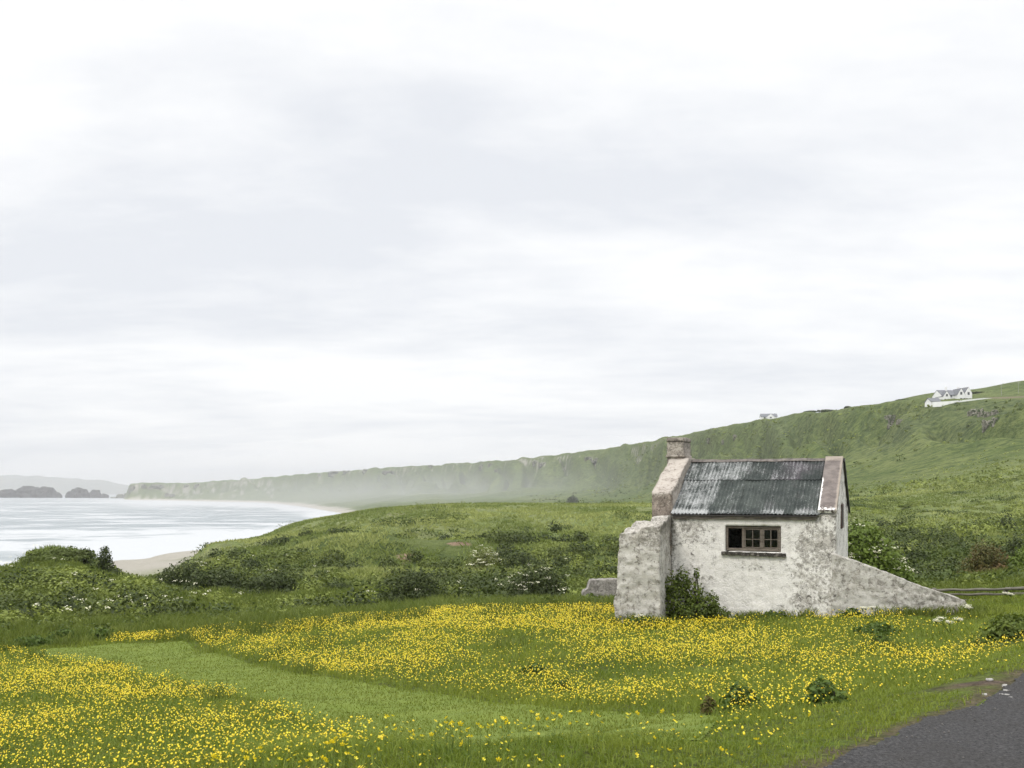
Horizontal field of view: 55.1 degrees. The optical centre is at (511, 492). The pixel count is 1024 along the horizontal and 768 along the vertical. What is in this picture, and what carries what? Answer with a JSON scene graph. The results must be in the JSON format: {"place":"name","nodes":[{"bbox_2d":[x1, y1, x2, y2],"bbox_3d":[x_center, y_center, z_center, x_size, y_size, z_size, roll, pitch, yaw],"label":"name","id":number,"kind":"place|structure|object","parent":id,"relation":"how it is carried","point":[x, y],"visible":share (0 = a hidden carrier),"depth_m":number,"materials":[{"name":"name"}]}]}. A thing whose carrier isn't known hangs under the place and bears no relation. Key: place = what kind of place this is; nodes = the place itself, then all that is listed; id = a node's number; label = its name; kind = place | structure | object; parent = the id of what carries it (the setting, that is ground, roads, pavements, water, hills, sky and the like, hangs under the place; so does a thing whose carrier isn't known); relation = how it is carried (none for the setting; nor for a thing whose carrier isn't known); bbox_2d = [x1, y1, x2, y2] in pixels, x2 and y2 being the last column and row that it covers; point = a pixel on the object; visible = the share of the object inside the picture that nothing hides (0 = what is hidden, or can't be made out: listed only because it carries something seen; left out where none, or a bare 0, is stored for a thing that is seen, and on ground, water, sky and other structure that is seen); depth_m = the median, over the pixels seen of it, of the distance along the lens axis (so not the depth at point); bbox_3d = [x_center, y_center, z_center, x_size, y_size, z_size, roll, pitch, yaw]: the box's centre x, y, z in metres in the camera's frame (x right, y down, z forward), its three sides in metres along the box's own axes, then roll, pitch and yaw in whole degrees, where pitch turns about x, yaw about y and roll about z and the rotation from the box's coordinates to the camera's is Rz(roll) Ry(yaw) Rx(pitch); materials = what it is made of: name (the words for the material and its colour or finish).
{"place":"outdoors","nodes":[
{"label":"outdoors","id":0,"kind":"place"},
{"bbox_2d":[0,475,128,493],"bbox_3d":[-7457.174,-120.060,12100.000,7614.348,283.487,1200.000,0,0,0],"label":"distant hills","id":1,"kind":"structure","parent":0,"point":[60,485],"depth_m":11898.09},
{"bbox_2d":[0,494,340,565],"bbox_3d":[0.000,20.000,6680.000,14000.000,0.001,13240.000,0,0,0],"label":"sea","id":2,"kind":"structure","parent":0,"point":[121,528],"depth_m":630.55,"materials":[{"name":"liquid"}]},
{"bbox_2d":[0,486,61,497],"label":"sea rock","id":3,"kind":"object","parent":2,"relation":"in","point":[34,492],"visible":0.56,"depth_m":3635.19,"materials":[{"name":"grey stone"}]},
{"bbox_2d":[65,487,108,497],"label":"sea rock","id":4,"kind":"object","parent":2,"relation":"in","point":[77,492],"visible":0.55,"depth_m":3531.37,"materials":[{"name":"grey stone"}]},
{"bbox_2d":[110,493,125,497],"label":"sea rock","id":5,"kind":"object","parent":2,"relation":"in","point":[120,496],"visible":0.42,"depth_m":3371.02,"materials":[{"name":"grey stone"}]},
{"bbox_2d":[24,641,721,749],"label":"mown path","id":6,"kind":"structure","parent":0,"point":[419,707],"depth_m":13.33,"materials":[{"name":"green plant"}]},
{"bbox_2d":[0,583,1023,767],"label":"grass","id":7,"kind":"structure","parent":0,"point":[767,712],"depth_m":12.74,"materials":[{"name":"green plant"}]},
{"bbox_2d":[0,381,1023,767],"bbox_3d":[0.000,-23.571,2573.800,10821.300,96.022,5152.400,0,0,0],"label":"ground","id":8,"kind":"structure","parent":0,"point":[562,477],"depth_m":372.25,"materials":[{"name":"green plant"}]},
{"bbox_2d":[10,634,55,647],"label":"nettle clump","id":9,"kind":"object","parent":8,"relation":"on","point":[33,639],"visible":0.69,"depth_m":26.49,"materials":[{"name":"green plant"}]},
{"bbox_2d":[17,546,97,560],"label":"bramble bush","id":10,"kind":"object","parent":8,"relation":"on","point":[63,553],"visible":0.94,"depth_m":66.03,"materials":[{"name":"green plant"}]},
{"bbox_2d":[45,624,77,642],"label":"nettle clump","id":11,"kind":"object","parent":8,"relation":"on","point":[65,631],"visible":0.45,"depth_m":27.45,"materials":[{"name":"green plant"}]},
{"bbox_2d":[79,548,94,565],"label":"thorn bush","id":12,"kind":"object","parent":8,"relation":"on","point":[86,561],"visible":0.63,"depth_m":66.91,"materials":[{"name":"green plant"}]},
{"bbox_2d":[87,627,113,639],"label":"nettle clump","id":13,"kind":"object","parent":8,"relation":"on","point":[97,634],"visible":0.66,"depth_m":27.40,"materials":[{"name":"green plant"}]},
{"bbox_2d":[96,546,123,574],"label":"bush","id":14,"kind":"object","parent":8,"relation":"on","point":[104,563],"visible":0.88,"depth_m":65.84,"materials":[{"name":"green plant"}]},
{"bbox_2d":[128,485,134,493],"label":"rock outcrop","id":15,"kind":"object","parent":8,"relation":"on","point":[131,488],"visible":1,"depth_m":2724.62,"materials":[{"name":"grey stone"}]},
{"bbox_2d":[147,484,164,489],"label":"rock outcrop","id":16,"kind":"object","parent":8,"relation":"on","point":[157,486],"visible":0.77,"depth_m":2717.36,"materials":[{"name":"grey stone"}]},
{"bbox_2d":[154,558,210,586],"bbox_3d":[-20.088,4.996,60.088,3.499,2.243,3.837,0,0,0],"label":"thorn bush","id":17,"kind":"object","parent":8,"relation":"on","point":[185,568],"visible":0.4,"depth_m":59.67,"materials":[{"name":"green plant"}]},
{"bbox_2d":[180,564,255,590],"bbox_3d":[-16.687,4.986,55.723,4.520,1.712,4.811,0,0,0],"label":"thorn bush","id":18,"kind":"object","parent":8,"relation":"on","point":[227,578],"visible":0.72,"depth_m":55.38,"materials":[{"name":"green plant"}]},
{"bbox_2d":[233,572,299,594],"bbox_3d":[-13.073,4.902,52.731,3.548,1.237,3.235,0,0,0],"label":"thorn bush","id":19,"kind":"object","parent":8,"relation":"on","point":[281,584],"visible":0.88,"depth_m":52.48,"materials":[{"name":"green plant"}]},
{"bbox_2d":[328,471,342,476],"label":"rock outcrop","id":20,"kind":"object","parent":8,"relation":"on","point":[331,473],"visible":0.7,"depth_m":2095.55,"materials":[{"name":"grey stone"}]},
{"bbox_2d":[320,580,357,589],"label":"thorn bush","id":21,"kind":"object","parent":8,"relation":"on","point":[339,585],"visible":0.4,"depth_m":51.54,"materials":[{"name":"green plant"}]},
{"bbox_2d":[382,470,392,474],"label":"rock outcrop","id":22,"kind":"object","parent":8,"relation":"on","point":[384,472],"visible":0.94,"depth_m":1747.48,"materials":[{"name":"grey stone"}]},
{"bbox_2d":[371,564,453,603],"bbox_3d":[-4.368,4.029,42.748,3.712,1.853,3.192,0,0,0],"label":"thorn bush","id":23,"kind":"object","parent":8,"relation":"on","point":[405,591],"visible":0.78,"depth_m":42.52,"materials":[{"name":"green plant"}]},
{"bbox_2d":[0,544,912,610],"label":"scrub blossom","id":24,"kind":"object","parent":8,"relation":"on","point":[162,595],"visible":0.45,"depth_m":42.16,"materials":[{"name":"plant"}]},
{"bbox_2d":[457,721,466,752],"bbox_3d":[-0.315,1.564,6.147,0.061,0.263,0.046,0,0,14],"label":"buttercup","id":25,"kind":"object","parent":8,"relation":"on","point":[460,734],"visible":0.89,"depth_m":6.15,"materials":[{"name":"yellow plant"}]},
{"bbox_2d":[465,727,474,759],"bbox_3d":[-0.251,1.535,5.903,0.062,0.251,0.045,0,0,-6],"label":"buttercup","id":26,"kind":"object","parent":8,"relation":"on","point":[468,743],"visible":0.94,"depth_m":5.90,"materials":[{"name":"green plant"}]},
{"bbox_2d":[469,734,475,767],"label":"buttercup","id":27,"kind":"object","parent":8,"relation":"on","point":[470,749],"visible":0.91,"depth_m":5.76,"materials":[{"name":"green plant"}]},
{"bbox_2d":[478,725,484,761],"bbox_3d":[-0.186,1.524,5.880,0.048,0.267,0.051,0,0,-8],"label":"buttercup","id":28,"kind":"object","parent":8,"relation":"on","point":[480,726],"visible":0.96,"depth_m":5.87,"materials":[{"name":"green plant"}]},
{"bbox_2d":[465,544,506,570],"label":"elder bush","id":29,"kind":"object","parent":8,"relation":"on","point":[483,558],"visible":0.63,"depth_m":79.23,"materials":[{"name":"green plant"}]},
{"bbox_2d":[0,399,1023,632],"bbox_3d":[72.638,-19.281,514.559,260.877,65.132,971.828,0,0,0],"label":"undergrowth","id":30,"kind":"object","parent":8,"relation":"on","point":[316,584],"visible":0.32,"depth_m":75.67,"materials":[{"name":"green plant"}]},
{"bbox_2d":[0,548,1023,701],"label":"tall grass","id":31,"kind":"structure","parent":8,"relation":"on","point":[252,616],"depth_m":29.39,"materials":[{"name":"green plant"}]},
{"bbox_2d":[0,442,1023,581],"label":"dune grass","id":32,"kind":"structure","parent":8,"relation":"on","point":[584,512],"depth_m":134.00,"materials":[{"name":"green plant"}]},
{"bbox_2d":[0,513,1023,619],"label":"scrub thicket","id":33,"kind":"object","parent":8,"relation":"on","point":[508,537],"visible":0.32,"depth_m":64.16,"materials":[{"name":"green plant"}]},
{"bbox_2d":[0,601,1023,767],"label":"buttercup mass","id":34,"kind":"object","parent":8,"relation":"on","point":[348,662],"visible":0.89,"depth_m":16.06,"materials":[{"name":"yellow plant"}]},
{"bbox_2d":[498,548,534,570],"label":"thorn bush","id":35,"kind":"object","parent":8,"relation":"on","point":[523,560],"visible":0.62,"depth_m":78.56,"materials":[{"name":"green plant"}]},
{"bbox_2d":[519,662,551,677],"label":"weed clump","id":36,"kind":"object","parent":8,"relation":"on","point":[540,667],"visible":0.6,"depth_m":15.73,"materials":[{"name":"green plant"}]},
{"bbox_2d":[503,562,572,599],"bbox_3d":[0.987,3.693,39.951,3.376,1.696,2.508,0,0,-24],"label":"elder bush","id":37,"kind":"object","parent":8,"relation":"on","point":[540,584],"visible":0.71,"depth_m":39.68,"materials":[{"name":"green plant"}]},
{"bbox_2d":[538,462,544,468],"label":"rock outcrop","id":38,"kind":"object","parent":8,"relation":"on","point":[541,464],"visible":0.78,"depth_m":1276.55,"materials":[{"name":"grey stone"}]},
{"bbox_2d":[551,678,576,691],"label":"weed clump","id":39,"kind":"object","parent":8,"relation":"on","point":[561,683],"visible":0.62,"depth_m":13.96,"materials":[{"name":"green plant"}]},
{"bbox_2d":[565,495,578,502],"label":"thorn bush","id":40,"kind":"object","parent":8,"relation":"on","point":[573,499],"visible":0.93,"depth_m":798.28,"materials":[{"name":"grey plant"}]},
{"bbox_2d":[581,578,616,599],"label":"stone wall","id":41,"kind":"structure","parent":8,"relation":"on","point":[604,586],"depth_m":34.55,"materials":[{"name":"grey stone"}]},
{"bbox_2d":[614,515,671,621],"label":"ruined wall","id":42,"kind":"structure","parent":8,"relation":"on","point":[644,561],"depth_m":23.61,"materials":[{"name":"grey stone"}]},
{"bbox_2d":[625,616,660,627],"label":"weed clump","id":43,"kind":"object","parent":8,"relation":"on","point":[638,619],"visible":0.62,"depth_m":22.67,"materials":[{"name":"green plant"}]},
{"bbox_2d":[664,565,730,621],"bbox_3d":[4.471,2.528,24.101,1.827,1.492,1.138,0,0,0],"label":"bramble bush","id":44,"kind":"object","parent":8,"relation":"on","point":[693,603],"visible":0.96,"depth_m":23.99,"materials":[{"name":"green plant"}]},
{"bbox_2d":[699,695,716,714],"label":"dock plant","id":45,"kind":"object","parent":8,"relation":"on","point":[708,705],"visible":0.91,"depth_m":9.39,"materials":[{"name":"brown plant"}]},
{"bbox_2d":[719,746,726,767],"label":"buttercup","id":46,"kind":"object","parent":8,"relation":"on","point":[720,748],"visible":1,"depth_m":5.54,"materials":[{"name":"yellow plant"}]},
{"bbox_2d":[719,680,760,709],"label":"dock plant","id":47,"kind":"object","parent":8,"relation":"on","point":[746,694],"visible":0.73,"depth_m":9.53,"materials":[{"name":"green plant"}]},
{"bbox_2d":[652,437,849,618],"bbox_3d":[6.577,1.063,26.626,4.663,5.153,5.146,0,0,22],"label":"stone hut","id":48,"kind":"object","parent":8,"relation":"on","point":[759,535],"visible":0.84,"depth_m":24.61,"materials":[{"name":"paint"}]},
{"bbox_2d":[721,526,785,557],"bbox_3d":[6.005,1.214,24.342,1.559,0.744,0.383,0,0,22],"label":"window","id":49,"kind":"structure","parent":48,"relation":"in","point":[761,528],"depth_m":24.24,"materials":[{"name":"brown wood"}]},
{"bbox_2d":[841,504,843,528],"bbox_3d":[8.529,0.620,25.502,0.122,0.620,0.860,0,0,22],"label":"gable window","id":50,"kind":"structure","parent":48,"relation":"in","point":[842,505],"depth_m":25.56,"materials":[{"name":"grey paint"}]},
{"bbox_2d":[747,610,789,618],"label":"weed clump","id":51,"kind":"object","parent":8,"relation":"on","point":[771,614],"visible":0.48,"depth_m":23.95,"materials":[{"name":"green plant"}]},
{"bbox_2d":[760,414,777,418],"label":"cottage","id":52,"kind":"structure","parent":8,"relation":"on","point":[769,416],"depth_m":665.29,"materials":[{"name":"stone"}]},
{"bbox_2d":[803,675,848,704],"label":"weed clump","id":53,"kind":"object","parent":8,"relation":"on","point":[823,688],"visible":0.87,"depth_m":8.85,"materials":[{"name":"green plant"}]},
{"bbox_2d":[815,409,836,411],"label":"house","id":54,"kind":"structure","parent":8,"relation":"on","point":[826,410],"depth_m":572.76,"materials":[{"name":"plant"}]},
{"bbox_2d":[834,607,865,616],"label":"weed clump","id":55,"kind":"object","parent":8,"relation":"on","point":[850,610],"visible":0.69,"depth_m":23.25,"materials":[{"name":"green plant"}]},
{"bbox_2d":[859,606,875,618],"bbox_3d":[8.047,2.750,22.291,0.268,0.367,0.508,0,0,-22],"label":"cow parsley","id":56,"kind":"object","parent":8,"relation":"on","point":[864,607],"visible":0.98,"depth_m":22.24,"materials":[{"name":"white plant"}]},
{"bbox_2d":[853,621,901,635],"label":"nettle clump","id":57,"kind":"object","parent":8,"relation":"on","point":[877,627],"visible":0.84,"depth_m":18.65,"materials":[{"name":"green plant"}]},
{"bbox_2d":[870,632,893,645],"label":"nettle clump","id":58,"kind":"object","parent":8,"relation":"on","point":[880,634],"visible":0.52,"depth_m":17.12,"materials":[{"name":"green plant"}]},
{"bbox_2d":[848,516,918,582],"bbox_3d":[11.301,2.073,30.390,2.544,2.660,2.339,0,0,0],"label":"elder bush","id":59,"kind":"object","parent":8,"relation":"on","point":[868,548],"visible":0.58,"depth_m":30.04,"materials":[{"name":"green plant"}]},
{"bbox_2d":[888,415,895,422],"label":"rock outcrop","id":60,"kind":"object","parent":8,"relation":"on","point":[891,418],"visible":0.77,"depth_m":459.61,"materials":[{"name":"grey stone"}]},
{"bbox_2d":[831,553,966,615],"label":"sloping wall","id":61,"kind":"structure","parent":8,"relation":"on","point":[855,584],"depth_m":23.38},
{"bbox_2d":[898,504,911,507],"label":"thorn bush","id":62,"kind":"object","parent":8,"relation":"on","point":[906,505],"visible":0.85,"depth_m":149.08,"materials":[{"name":"green plant"}]},
{"bbox_2d":[924,398,940,406],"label":"white outbuilding","id":63,"kind":"structure","parent":8,"relation":"on","point":[929,401],"depth_m":425.32,"materials":[{"name":"paint"}]},
{"bbox_2d":[933,616,962,631],"bbox_3d":[8.208,2.525,18.509,0.593,0.378,0.230,0,0,0],"label":"cow parsley","id":64,"kind":"object","parent":8,"relation":"on","point":[936,622],"visible":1,"depth_m":18.49,"materials":[{"name":"white plant"}]},
{"bbox_2d":[932,387,971,399],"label":"white house","id":65,"kind":"structure","parent":8,"relation":"on","point":[961,393],"depth_m":427.65,"materials":[{"name":"paint"}]},
{"bbox_2d":[933,398,989,406],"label":"white garden wall","id":66,"kind":"structure","parent":8,"relation":"on","point":[938,404],"depth_m":414.97,"materials":[{"name":"white paint"}]},
{"bbox_2d":[967,409,976,416],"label":"rock outcrop","id":67,"kind":"object","parent":8,"relation":"on","point":[971,412],"visible":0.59,"depth_m":385.60,"materials":[{"name":"grey stone"}]},
{"bbox_2d":[932,587,1023,600],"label":"timber fence","id":68,"kind":"object","parent":8,"relation":"on","point":[1005,589],"visible":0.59,"depth_m":26.95,"materials":[{"name":"grey wood"}]},
{"bbox_2d":[977,408,984,416],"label":"rock outcrop","id":69,"kind":"object","parent":8,"relation":"on","point":[980,412],"visible":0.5,"depth_m":379.11,"materials":[{"name":"grey stone"}]},
{"bbox_2d":[955,538,1008,573],"bbox_3d":[19.682,2.786,40.821,2.168,1.804,1.994,0,0,-21],"label":"thorn bush","id":70,"kind":"object","parent":8,"relation":"on","point":[982,561],"visible":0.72,"depth_m":40.61,"materials":[{"name":"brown plant"}]},
{"bbox_2d":[981,420,990,432],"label":"rock outcrop","id":71,"kind":"object","parent":8,"relation":"on","point":[985,424],"visible":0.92,"depth_m":348.26,"materials":[{"name":"grey stone"}]},
{"bbox_2d":[983,411,990,417],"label":"rock outcrop","id":72,"kind":"object","parent":8,"relation":"on","point":[986,414],"visible":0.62,"depth_m":374.54,"materials":[{"name":"grey stone"}]},
{"bbox_2d":[991,417,997,426],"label":"rock outcrop","id":73,"kind":"object","parent":8,"relation":"on","point":[993,420],"visible":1,"depth_m":344.38,"materials":[{"name":"grey stone"}]},
{"bbox_2d":[990,410,998,415],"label":"rock outcrop","id":74,"kind":"object","parent":8,"relation":"on","point":[993,412],"visible":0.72,"depth_m":373.46,"materials":[{"name":"grey stone"}]},
{"bbox_2d":[967,612,1023,648],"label":"bramble bush","id":75,"kind":"object","parent":8,"relation":"on","point":[1007,625],"visible":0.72,"depth_m":14.96,"materials":[{"name":"green plant"}]},
{"bbox_2d":[1003,592,1013,603],"bbox_3d":[12.438,2.675,24.565,0.330,0.368,0.206,0,0,0],"label":"cow parsley","id":76,"kind":"object","parent":8,"relation":"on","point":[1010,594],"visible":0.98,"depth_m":24.55,"materials":[{"name":"white plant"}]},
{"bbox_2d":[999,529,1023,567],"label":"thorn bush","id":77,"kind":"object","parent":8,"relation":"on","point":[1009,548],"visible":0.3,"depth_m":47.62,"materials":[{"name":"green plant"}]},
{"bbox_2d":[1004,542,1023,568],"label":"elder bush","id":78,"kind":"object","parent":8,"relation":"on","point":[1020,558],"visible":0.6,"depth_m":40.80,"materials":[{"name":"green plant"}]},
{"bbox_2d":[0,0,1023,484],"label":"sky","id":79,"kind":"structure","parent":0,"point":[249,239],"materials":[{"name":"white"}]},
{"bbox_2d":[823,673,1023,767],"bbox_3d":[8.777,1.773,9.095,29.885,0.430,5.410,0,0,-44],"label":"road","id":80,"kind":"structure","parent":0,"point":[922,748],"depth_m":6.39,"materials":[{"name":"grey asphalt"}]}
]}

